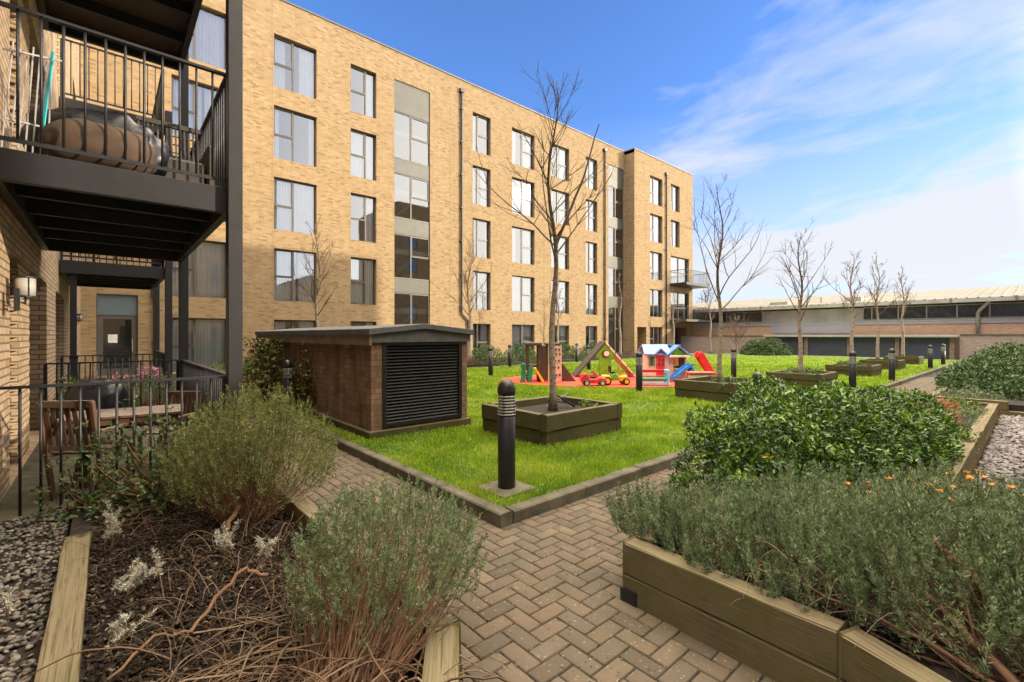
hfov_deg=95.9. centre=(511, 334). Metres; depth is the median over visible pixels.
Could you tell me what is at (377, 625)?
rosemary shrub
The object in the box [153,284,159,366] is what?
steel post
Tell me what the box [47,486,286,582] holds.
dry branches
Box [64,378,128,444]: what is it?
barbecue
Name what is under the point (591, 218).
window
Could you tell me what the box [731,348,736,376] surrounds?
bollard light
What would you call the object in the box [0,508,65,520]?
threshold
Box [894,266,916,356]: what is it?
birch tree
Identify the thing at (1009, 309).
window
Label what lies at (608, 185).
window
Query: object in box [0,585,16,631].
curry plant
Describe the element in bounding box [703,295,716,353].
birch tree
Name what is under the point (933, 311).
window
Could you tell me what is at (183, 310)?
steel post
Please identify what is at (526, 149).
window
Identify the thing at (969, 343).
boundary wall
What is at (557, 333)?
birch tree
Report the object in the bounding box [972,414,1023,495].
slate chips
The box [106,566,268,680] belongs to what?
fallen branch
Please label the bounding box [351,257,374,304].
window
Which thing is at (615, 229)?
window
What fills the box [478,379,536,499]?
bollard light
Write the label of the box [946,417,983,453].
plant
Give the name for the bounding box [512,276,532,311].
window
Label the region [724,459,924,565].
rosemary shrub
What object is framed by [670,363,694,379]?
toy slide
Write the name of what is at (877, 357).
birch tree
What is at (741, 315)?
window
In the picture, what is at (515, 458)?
clover
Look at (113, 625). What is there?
curry plant
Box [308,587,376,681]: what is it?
fallen branch
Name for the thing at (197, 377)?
patio railing
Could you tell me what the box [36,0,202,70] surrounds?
steel balcony
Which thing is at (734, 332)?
birch tree
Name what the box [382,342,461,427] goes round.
louvre door
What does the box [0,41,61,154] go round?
drying rack
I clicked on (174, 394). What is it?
folding chair
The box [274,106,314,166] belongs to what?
window
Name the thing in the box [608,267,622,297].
window
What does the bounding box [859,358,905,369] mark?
timber planter
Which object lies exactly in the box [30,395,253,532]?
rose bush
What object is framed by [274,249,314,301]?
window
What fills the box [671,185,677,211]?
window
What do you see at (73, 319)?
steel post
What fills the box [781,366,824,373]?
weeds
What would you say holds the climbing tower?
on the play surface at (578, 383)
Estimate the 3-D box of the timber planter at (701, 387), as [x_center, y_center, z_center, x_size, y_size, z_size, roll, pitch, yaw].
[4.676,1.220,10.404,1.593,0.461,1.326,0,0,-41]
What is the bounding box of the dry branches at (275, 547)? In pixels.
[100,506,355,678]
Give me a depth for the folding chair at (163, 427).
4.52 m
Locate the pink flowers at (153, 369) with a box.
[133,365,164,387]
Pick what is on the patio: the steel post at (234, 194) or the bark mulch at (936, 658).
the steel post at (234, 194)
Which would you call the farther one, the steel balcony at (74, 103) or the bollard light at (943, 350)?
the bollard light at (943, 350)
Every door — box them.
[97,315,136,375]
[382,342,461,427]
[656,355,664,375]
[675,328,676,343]
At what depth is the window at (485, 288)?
28.06 m
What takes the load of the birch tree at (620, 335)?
on the planting strip
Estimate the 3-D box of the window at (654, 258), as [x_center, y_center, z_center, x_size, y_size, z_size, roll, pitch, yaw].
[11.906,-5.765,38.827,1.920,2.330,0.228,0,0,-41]
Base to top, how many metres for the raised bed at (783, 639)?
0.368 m
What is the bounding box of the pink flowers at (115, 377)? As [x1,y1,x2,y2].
[93,373,135,384]
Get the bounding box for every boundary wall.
[680,335,765,353]
[960,334,1023,359]
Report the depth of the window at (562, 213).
32.66 m
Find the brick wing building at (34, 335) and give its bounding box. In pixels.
[0,0,79,501]
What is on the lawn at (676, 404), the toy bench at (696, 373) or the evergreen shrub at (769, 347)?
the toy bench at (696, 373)
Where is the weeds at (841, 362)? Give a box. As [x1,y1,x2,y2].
[834,360,865,365]
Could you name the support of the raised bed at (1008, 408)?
on the path at (490, 600)
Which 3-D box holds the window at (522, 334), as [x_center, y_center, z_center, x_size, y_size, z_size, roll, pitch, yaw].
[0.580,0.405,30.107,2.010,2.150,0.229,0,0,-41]
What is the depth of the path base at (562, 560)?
2.39 m
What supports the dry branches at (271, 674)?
on the raised bed at (64, 632)
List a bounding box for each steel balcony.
[0,0,225,261]
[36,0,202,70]
[59,37,164,138]
[59,252,164,289]
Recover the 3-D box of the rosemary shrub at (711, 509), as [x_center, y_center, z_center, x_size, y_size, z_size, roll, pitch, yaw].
[1.207,1.006,2.568,0.880,0.475,0.958,0,0,-41]
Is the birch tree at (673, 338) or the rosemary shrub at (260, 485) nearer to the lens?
the rosemary shrub at (260, 485)
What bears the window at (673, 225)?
in the apartment building at (364, 147)
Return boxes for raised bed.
[34,455,461,681]
[620,399,1019,681]
[932,374,1023,416]
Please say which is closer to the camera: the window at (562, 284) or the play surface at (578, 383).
the play surface at (578, 383)
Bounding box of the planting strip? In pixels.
[219,353,635,376]
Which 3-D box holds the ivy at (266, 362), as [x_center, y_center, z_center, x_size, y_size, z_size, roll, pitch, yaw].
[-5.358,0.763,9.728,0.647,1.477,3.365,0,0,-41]
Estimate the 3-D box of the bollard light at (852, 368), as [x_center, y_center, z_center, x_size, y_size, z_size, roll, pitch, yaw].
[8.750,0.917,11.862,0.400,1.026,0.400,0,0,0]
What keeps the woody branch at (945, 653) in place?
on the raised bed at (783, 639)
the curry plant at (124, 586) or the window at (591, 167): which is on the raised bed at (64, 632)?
the curry plant at (124, 586)
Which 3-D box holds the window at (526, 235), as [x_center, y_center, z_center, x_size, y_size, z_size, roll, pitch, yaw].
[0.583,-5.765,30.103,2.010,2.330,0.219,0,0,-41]
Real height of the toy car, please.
0.410 m
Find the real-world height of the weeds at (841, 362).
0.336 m
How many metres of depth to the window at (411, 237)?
24.64 m
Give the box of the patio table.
[57,404,183,492]
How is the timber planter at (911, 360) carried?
on the lawn at (676, 404)
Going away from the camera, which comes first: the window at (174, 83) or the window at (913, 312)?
the window at (174, 83)
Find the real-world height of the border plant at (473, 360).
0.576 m
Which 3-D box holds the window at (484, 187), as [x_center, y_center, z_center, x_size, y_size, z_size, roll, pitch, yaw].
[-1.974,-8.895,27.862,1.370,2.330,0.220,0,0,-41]
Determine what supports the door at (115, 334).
in the apartment building at (364, 147)
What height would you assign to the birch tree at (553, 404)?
5.026 m
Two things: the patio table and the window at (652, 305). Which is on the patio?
the patio table
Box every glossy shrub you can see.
[667,368,907,507]
[810,383,965,474]
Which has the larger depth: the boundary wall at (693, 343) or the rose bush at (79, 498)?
the boundary wall at (693, 343)
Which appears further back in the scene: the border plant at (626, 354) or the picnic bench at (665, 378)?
the border plant at (626, 354)
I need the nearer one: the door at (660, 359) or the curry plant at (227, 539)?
the curry plant at (227, 539)
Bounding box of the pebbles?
[0,509,69,681]
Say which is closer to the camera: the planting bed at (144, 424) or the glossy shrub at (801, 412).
the glossy shrub at (801, 412)
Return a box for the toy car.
[580,370,606,385]
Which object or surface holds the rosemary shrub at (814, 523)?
on the raised bed at (783, 639)
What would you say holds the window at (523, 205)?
in the apartment building at (364, 147)
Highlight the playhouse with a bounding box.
[636,344,691,378]
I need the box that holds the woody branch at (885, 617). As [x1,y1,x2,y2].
[754,537,994,681]
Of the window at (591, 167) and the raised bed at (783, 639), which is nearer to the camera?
the raised bed at (783, 639)
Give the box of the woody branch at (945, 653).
[750,554,991,681]
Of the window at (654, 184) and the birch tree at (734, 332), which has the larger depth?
the window at (654, 184)
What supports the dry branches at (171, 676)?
on the bark mulch at (94, 592)
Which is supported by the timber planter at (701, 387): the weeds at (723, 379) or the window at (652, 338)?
the weeds at (723, 379)
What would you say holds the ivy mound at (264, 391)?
on the path base at (562, 560)
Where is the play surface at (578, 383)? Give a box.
[501,374,673,387]
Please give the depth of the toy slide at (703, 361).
14.53 m
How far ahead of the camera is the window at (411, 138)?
24.64 m
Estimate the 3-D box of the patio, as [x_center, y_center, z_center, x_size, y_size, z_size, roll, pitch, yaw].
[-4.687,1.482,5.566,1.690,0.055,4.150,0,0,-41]
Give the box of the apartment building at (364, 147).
[80,0,709,378]
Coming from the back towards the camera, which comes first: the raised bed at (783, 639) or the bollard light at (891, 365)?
the bollard light at (891, 365)
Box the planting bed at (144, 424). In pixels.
[50,396,175,435]
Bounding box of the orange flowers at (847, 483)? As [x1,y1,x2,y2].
[846,481,881,504]
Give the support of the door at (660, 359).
in the playhouse
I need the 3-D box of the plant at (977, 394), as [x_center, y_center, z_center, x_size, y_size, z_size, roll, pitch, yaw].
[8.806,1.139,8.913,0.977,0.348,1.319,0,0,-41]
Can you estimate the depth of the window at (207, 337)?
18.74 m
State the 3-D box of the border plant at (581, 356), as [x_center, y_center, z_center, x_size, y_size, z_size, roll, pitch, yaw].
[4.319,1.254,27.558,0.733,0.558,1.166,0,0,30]
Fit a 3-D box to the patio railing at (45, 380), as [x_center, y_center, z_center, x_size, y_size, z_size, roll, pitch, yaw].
[-6.052,0.924,7.062,1.570,1.051,0.050,0,0,-41]
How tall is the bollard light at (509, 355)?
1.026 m
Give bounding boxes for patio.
[0,425,199,519]
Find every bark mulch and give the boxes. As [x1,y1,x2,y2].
[79,472,466,681]
[658,488,1023,681]
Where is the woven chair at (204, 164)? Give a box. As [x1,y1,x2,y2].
[136,115,214,185]
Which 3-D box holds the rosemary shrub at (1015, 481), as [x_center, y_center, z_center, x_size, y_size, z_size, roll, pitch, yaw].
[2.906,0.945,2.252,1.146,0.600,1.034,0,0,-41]
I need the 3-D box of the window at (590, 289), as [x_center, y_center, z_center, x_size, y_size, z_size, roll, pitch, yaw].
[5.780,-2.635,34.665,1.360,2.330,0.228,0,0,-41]
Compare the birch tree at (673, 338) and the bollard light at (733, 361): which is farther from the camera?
the birch tree at (673, 338)
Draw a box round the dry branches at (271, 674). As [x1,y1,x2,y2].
[152,597,498,681]
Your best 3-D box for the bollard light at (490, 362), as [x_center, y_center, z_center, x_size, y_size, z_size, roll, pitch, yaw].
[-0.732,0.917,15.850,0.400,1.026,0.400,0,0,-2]
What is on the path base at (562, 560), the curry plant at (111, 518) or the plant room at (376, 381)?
the plant room at (376, 381)
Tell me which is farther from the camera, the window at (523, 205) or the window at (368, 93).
the window at (523, 205)
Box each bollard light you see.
[272,360,292,417]
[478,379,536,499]
[486,347,492,375]
[508,344,511,366]
[575,343,577,361]
[584,345,590,370]
[630,352,647,392]
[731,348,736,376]
[751,372,764,414]
[849,351,856,387]
[888,348,902,382]
[928,345,939,369]
[936,344,946,364]
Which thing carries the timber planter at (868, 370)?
on the lawn at (676, 404)
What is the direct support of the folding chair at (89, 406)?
on the patio
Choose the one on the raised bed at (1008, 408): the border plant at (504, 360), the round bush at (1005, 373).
the round bush at (1005, 373)
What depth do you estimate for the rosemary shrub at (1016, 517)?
1.80 m
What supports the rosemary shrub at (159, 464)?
on the raised bed at (64, 632)
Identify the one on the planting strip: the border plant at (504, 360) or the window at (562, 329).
the border plant at (504, 360)
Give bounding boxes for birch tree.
[285,215,338,327]
[448,230,491,363]
[467,58,617,410]
[545,272,566,342]
[615,273,630,355]
[664,291,680,343]
[677,173,789,381]
[695,282,716,312]
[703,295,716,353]
[724,313,752,352]
[773,218,836,373]
[824,249,886,350]
[865,250,901,359]
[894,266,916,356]
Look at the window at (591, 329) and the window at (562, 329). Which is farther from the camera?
the window at (591, 329)
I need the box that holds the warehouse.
[693,285,1023,334]
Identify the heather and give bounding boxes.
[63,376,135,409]
[125,369,175,406]
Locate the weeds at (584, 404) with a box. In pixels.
[577,399,598,407]
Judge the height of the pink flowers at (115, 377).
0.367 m
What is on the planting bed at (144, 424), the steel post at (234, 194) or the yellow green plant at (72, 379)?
the yellow green plant at (72, 379)
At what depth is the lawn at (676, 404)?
6.40 m
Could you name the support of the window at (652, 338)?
in the apartment building at (364, 147)
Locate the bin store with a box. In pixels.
[763,335,959,359]
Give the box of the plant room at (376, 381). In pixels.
[255,324,473,439]
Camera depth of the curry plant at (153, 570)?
2.47 m
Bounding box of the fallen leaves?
[454,521,761,681]
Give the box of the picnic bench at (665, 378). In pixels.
[643,369,669,385]
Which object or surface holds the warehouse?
on the ground
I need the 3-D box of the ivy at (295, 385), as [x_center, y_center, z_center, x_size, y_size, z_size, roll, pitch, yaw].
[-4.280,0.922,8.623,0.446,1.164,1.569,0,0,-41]
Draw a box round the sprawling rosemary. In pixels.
[673,503,1023,676]
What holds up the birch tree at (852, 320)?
on the timber planter at (868, 370)
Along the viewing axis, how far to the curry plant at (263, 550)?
2.64 m
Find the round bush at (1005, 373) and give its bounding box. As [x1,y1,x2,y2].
[932,338,1023,399]
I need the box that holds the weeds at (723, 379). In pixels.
[708,373,750,387]
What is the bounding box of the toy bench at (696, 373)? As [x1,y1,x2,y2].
[686,371,714,377]
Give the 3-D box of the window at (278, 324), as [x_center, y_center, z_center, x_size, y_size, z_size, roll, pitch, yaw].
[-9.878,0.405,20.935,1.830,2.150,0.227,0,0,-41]
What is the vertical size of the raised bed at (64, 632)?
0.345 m
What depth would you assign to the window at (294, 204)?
20.92 m
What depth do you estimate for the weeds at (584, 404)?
6.81 m
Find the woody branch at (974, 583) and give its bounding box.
[933,535,1023,653]
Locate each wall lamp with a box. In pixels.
[13,275,37,310]
[77,314,82,323]
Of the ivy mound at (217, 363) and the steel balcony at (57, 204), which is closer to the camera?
the steel balcony at (57, 204)
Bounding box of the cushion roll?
[19,107,168,176]
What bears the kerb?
on the path base at (562, 560)
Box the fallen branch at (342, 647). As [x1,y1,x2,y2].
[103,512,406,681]
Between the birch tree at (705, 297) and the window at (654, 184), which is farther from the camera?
the birch tree at (705, 297)
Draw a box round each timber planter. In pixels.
[482,394,621,446]
[674,375,750,401]
[767,370,837,386]
[825,363,881,376]
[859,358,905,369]
[883,356,923,364]
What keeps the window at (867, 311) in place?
in the warehouse
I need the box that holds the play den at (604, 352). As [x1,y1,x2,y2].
[571,341,635,376]
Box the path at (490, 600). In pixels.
[243,377,939,681]
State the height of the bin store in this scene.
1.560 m
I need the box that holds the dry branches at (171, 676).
[20,560,510,681]
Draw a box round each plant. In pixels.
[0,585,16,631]
[48,375,76,416]
[101,497,125,551]
[102,608,156,655]
[111,562,146,597]
[129,547,165,582]
[214,518,242,557]
[255,534,278,568]
[467,356,482,364]
[499,356,517,362]
[578,352,586,358]
[621,351,632,356]
[911,393,963,423]
[927,386,1018,401]
[933,393,994,416]
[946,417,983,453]
[950,406,987,428]
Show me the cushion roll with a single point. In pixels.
(74, 129)
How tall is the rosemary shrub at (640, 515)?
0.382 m
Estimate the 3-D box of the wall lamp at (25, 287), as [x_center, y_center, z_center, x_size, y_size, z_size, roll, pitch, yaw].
[-4.493,-0.384,4.252,0.164,0.326,0.344,0,0,-41]
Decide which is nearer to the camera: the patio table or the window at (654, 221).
the patio table
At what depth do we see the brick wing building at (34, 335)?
5.64 m
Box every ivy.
[243,336,290,402]
[270,353,303,409]
[294,339,320,415]
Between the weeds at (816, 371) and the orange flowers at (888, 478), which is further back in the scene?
the weeds at (816, 371)
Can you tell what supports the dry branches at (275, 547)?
on the bark mulch at (94, 592)
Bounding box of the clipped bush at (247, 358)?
[243,354,257,377]
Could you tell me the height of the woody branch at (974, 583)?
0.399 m
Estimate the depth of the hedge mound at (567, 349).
27.47 m
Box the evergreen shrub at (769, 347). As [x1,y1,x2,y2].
[739,337,794,355]
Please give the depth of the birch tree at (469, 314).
22.34 m
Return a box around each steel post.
[70,274,76,381]
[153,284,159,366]
[165,110,171,388]
[178,50,188,403]
[226,0,242,468]
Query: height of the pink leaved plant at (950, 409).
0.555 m
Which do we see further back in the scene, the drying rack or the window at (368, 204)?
the window at (368, 204)
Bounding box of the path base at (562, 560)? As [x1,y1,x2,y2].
[80,358,988,681]
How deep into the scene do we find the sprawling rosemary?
1.96 m
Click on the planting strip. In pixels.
(533, 362)
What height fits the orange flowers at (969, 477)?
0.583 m
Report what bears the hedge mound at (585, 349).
on the planting strip
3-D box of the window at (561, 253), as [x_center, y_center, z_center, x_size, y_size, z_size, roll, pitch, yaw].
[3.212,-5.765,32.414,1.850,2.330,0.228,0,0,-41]
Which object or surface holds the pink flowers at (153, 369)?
on the planting bed at (144, 424)
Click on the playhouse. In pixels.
(671, 358)
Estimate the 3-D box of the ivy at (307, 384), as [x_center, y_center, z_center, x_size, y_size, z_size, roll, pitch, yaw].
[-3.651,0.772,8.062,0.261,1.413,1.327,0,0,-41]
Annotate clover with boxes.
[358,434,688,500]
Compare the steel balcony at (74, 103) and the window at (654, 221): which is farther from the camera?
the window at (654, 221)
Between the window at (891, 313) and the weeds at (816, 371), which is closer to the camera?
the weeds at (816, 371)
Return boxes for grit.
[312,484,750,681]
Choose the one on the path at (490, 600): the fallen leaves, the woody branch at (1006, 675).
the fallen leaves
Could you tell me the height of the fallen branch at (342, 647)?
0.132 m
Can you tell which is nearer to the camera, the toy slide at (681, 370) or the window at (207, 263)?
the toy slide at (681, 370)
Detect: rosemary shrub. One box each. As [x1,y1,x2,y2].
[142,414,258,504]
[158,382,339,533]
[275,470,488,681]
[601,474,701,552]
[647,470,826,589]
[715,472,959,635]
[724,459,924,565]
[810,466,1023,681]
[842,458,1008,547]
[843,454,1023,619]
[941,482,1023,673]
[972,468,1023,541]
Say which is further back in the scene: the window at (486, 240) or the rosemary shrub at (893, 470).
the window at (486, 240)
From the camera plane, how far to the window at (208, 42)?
18.85 m
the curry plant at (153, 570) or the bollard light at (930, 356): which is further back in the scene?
the bollard light at (930, 356)
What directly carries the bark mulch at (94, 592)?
on the raised bed at (64, 632)
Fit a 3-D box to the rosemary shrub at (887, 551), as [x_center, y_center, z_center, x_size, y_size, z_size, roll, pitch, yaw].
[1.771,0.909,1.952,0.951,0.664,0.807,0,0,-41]
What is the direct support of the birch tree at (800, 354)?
on the timber planter at (811, 379)
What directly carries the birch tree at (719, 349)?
on the timber planter at (701, 387)
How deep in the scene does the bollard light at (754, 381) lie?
6.33 m
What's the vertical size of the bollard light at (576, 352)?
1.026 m
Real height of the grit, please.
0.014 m
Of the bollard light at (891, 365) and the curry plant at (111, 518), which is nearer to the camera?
the curry plant at (111, 518)
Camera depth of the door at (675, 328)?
42.46 m
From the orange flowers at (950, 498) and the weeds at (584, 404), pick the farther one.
the weeds at (584, 404)
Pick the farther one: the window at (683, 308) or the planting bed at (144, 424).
the window at (683, 308)
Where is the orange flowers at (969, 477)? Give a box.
[963,469,1015,528]
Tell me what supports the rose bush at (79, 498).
on the raised bed at (64, 632)
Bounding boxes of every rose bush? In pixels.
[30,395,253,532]
[30,420,141,523]
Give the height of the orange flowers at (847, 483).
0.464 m
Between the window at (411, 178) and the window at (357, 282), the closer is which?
the window at (357, 282)
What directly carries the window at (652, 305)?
in the apartment building at (364, 147)
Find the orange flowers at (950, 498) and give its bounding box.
[935,472,964,603]
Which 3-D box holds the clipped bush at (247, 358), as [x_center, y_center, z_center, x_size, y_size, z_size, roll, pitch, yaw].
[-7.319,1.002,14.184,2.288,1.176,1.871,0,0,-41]
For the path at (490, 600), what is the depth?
2.59 m
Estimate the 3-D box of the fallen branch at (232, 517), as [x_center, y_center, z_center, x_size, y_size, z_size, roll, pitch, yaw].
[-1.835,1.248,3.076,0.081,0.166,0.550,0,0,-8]
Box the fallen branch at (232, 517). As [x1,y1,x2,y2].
[219,505,249,552]
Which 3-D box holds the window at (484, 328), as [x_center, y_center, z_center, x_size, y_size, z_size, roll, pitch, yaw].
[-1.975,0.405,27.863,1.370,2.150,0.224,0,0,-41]
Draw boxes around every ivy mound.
[207,361,251,393]
[243,366,289,418]
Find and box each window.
[171,76,217,138]
[172,241,225,297]
[172,318,225,371]
[189,7,225,69]
[274,35,314,98]
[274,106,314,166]
[274,178,314,234]
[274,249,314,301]
[274,320,314,329]
[351,66,374,117]
[351,130,374,180]
[351,193,374,242]
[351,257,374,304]
[351,321,374,325]
[394,111,429,166]
[394,172,429,223]
[394,233,428,280]
[394,293,428,323]
[473,113,488,155]
[473,166,488,206]
[473,219,488,258]
[473,271,488,309]
[473,324,488,356]
[512,129,532,169]
[512,178,532,216]
[512,227,532,264]
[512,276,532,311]
[512,325,532,356]
[551,145,566,179]
[551,189,566,224]
[551,235,566,269]
[551,280,566,313]
[555,325,566,353]
[586,158,595,189]
[586,200,595,231]
[586,242,595,273]
[586,284,595,314]
[586,326,595,349]
[608,185,622,219]
[608,226,622,258]
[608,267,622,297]
[612,307,622,352]
[650,176,660,205]
[650,214,660,242]
[650,252,660,279]
[650,289,660,316]
[650,327,660,343]
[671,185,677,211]
[671,221,677,246]
[671,256,686,282]
[671,292,686,318]
[695,313,710,322]
[711,313,726,322]
[727,312,744,322]
[744,311,762,321]
[864,307,871,319]
[872,306,898,319]
[899,305,926,318]
[927,304,957,318]
[958,303,990,317]
[991,302,1023,317]
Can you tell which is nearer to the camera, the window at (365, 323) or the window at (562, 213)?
the window at (365, 323)
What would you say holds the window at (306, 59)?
in the apartment building at (364, 147)
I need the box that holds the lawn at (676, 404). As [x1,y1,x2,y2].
[295,353,958,506]
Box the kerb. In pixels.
[253,353,961,528]
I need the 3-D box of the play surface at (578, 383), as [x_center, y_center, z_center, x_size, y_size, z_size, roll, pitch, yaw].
[3.165,1.413,14.213,6.994,0.075,4.096,0,0,-2]
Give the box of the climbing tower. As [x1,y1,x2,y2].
[520,342,574,382]
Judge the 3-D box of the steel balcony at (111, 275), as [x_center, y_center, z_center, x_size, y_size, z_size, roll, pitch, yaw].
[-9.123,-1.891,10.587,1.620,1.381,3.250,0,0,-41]
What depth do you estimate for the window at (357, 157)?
23.08 m
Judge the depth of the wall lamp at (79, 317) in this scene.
11.93 m
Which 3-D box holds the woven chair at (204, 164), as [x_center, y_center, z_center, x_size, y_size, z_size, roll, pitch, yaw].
[-3.721,-1.972,5.093,0.650,0.945,0.725,0,0,-41]
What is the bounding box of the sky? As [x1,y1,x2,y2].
[286,0,1023,302]
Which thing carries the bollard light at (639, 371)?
on the lawn at (676, 404)
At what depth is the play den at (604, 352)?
15.06 m
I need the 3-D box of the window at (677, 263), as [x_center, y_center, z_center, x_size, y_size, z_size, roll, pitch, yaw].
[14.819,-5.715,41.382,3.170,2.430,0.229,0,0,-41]
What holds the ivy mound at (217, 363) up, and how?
on the path base at (562, 560)
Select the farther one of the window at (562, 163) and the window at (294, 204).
the window at (562, 163)
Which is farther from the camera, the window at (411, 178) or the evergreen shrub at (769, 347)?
the evergreen shrub at (769, 347)
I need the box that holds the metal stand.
[545,392,574,407]
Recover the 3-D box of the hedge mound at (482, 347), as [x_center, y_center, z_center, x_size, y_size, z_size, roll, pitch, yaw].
[-1.296,0.988,23.582,2.415,1.186,1.619,0,0,-41]
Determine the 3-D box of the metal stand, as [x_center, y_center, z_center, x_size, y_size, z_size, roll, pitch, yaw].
[0.733,0.954,7.018,0.442,0.278,0.217,0,0,-7]
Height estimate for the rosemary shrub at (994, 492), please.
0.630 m
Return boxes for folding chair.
[35,400,131,500]
[137,391,201,461]
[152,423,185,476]
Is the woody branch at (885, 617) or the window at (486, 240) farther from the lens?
the window at (486, 240)
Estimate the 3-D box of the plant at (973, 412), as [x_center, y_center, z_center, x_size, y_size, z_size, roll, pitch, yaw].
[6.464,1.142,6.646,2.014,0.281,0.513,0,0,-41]
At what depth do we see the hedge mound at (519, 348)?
25.06 m
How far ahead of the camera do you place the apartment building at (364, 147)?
24.44 m
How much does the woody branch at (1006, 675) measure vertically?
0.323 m
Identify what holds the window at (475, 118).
in the apartment building at (364, 147)
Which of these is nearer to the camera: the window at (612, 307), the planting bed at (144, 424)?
the planting bed at (144, 424)
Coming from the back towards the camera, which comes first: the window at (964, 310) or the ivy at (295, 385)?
the window at (964, 310)
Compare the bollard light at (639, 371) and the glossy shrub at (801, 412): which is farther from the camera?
the bollard light at (639, 371)
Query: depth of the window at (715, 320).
42.29 m
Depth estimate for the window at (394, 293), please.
24.64 m
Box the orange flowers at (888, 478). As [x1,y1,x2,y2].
[885,477,931,503]
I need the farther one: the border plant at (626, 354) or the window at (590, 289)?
the window at (590, 289)
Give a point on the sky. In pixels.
(896, 127)
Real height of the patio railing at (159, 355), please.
1.051 m
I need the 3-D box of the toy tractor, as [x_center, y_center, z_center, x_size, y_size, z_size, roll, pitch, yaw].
[2.843,1.114,12.785,0.760,0.518,0.386,0,0,-6]
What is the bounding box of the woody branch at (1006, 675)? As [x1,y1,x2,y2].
[873,553,1017,681]
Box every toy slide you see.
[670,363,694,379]
[694,351,716,375]
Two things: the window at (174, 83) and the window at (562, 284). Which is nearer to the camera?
the window at (174, 83)
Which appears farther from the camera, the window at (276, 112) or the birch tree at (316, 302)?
the window at (276, 112)
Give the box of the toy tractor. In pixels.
[601,366,629,384]
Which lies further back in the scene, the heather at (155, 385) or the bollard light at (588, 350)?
the bollard light at (588, 350)
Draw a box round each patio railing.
[0,359,225,515]
[43,359,178,430]
[60,350,164,395]
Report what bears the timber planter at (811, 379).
on the lawn at (676, 404)
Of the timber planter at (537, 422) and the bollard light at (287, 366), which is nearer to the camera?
the timber planter at (537, 422)
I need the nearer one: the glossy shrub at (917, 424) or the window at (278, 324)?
the glossy shrub at (917, 424)
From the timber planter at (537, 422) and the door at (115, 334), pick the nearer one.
the timber planter at (537, 422)
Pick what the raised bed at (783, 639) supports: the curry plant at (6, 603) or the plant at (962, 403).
the plant at (962, 403)
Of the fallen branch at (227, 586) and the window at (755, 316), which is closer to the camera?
the fallen branch at (227, 586)
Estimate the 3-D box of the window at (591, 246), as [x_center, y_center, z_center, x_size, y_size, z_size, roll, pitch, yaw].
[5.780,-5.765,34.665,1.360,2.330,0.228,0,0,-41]
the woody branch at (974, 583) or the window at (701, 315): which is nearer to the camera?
the woody branch at (974, 583)
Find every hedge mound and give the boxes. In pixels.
[471,344,505,362]
[501,342,535,361]
[560,343,579,358]
[578,341,595,356]
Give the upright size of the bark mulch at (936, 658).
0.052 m
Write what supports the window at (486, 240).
in the apartment building at (364, 147)
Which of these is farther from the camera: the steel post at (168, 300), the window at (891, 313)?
the window at (891, 313)

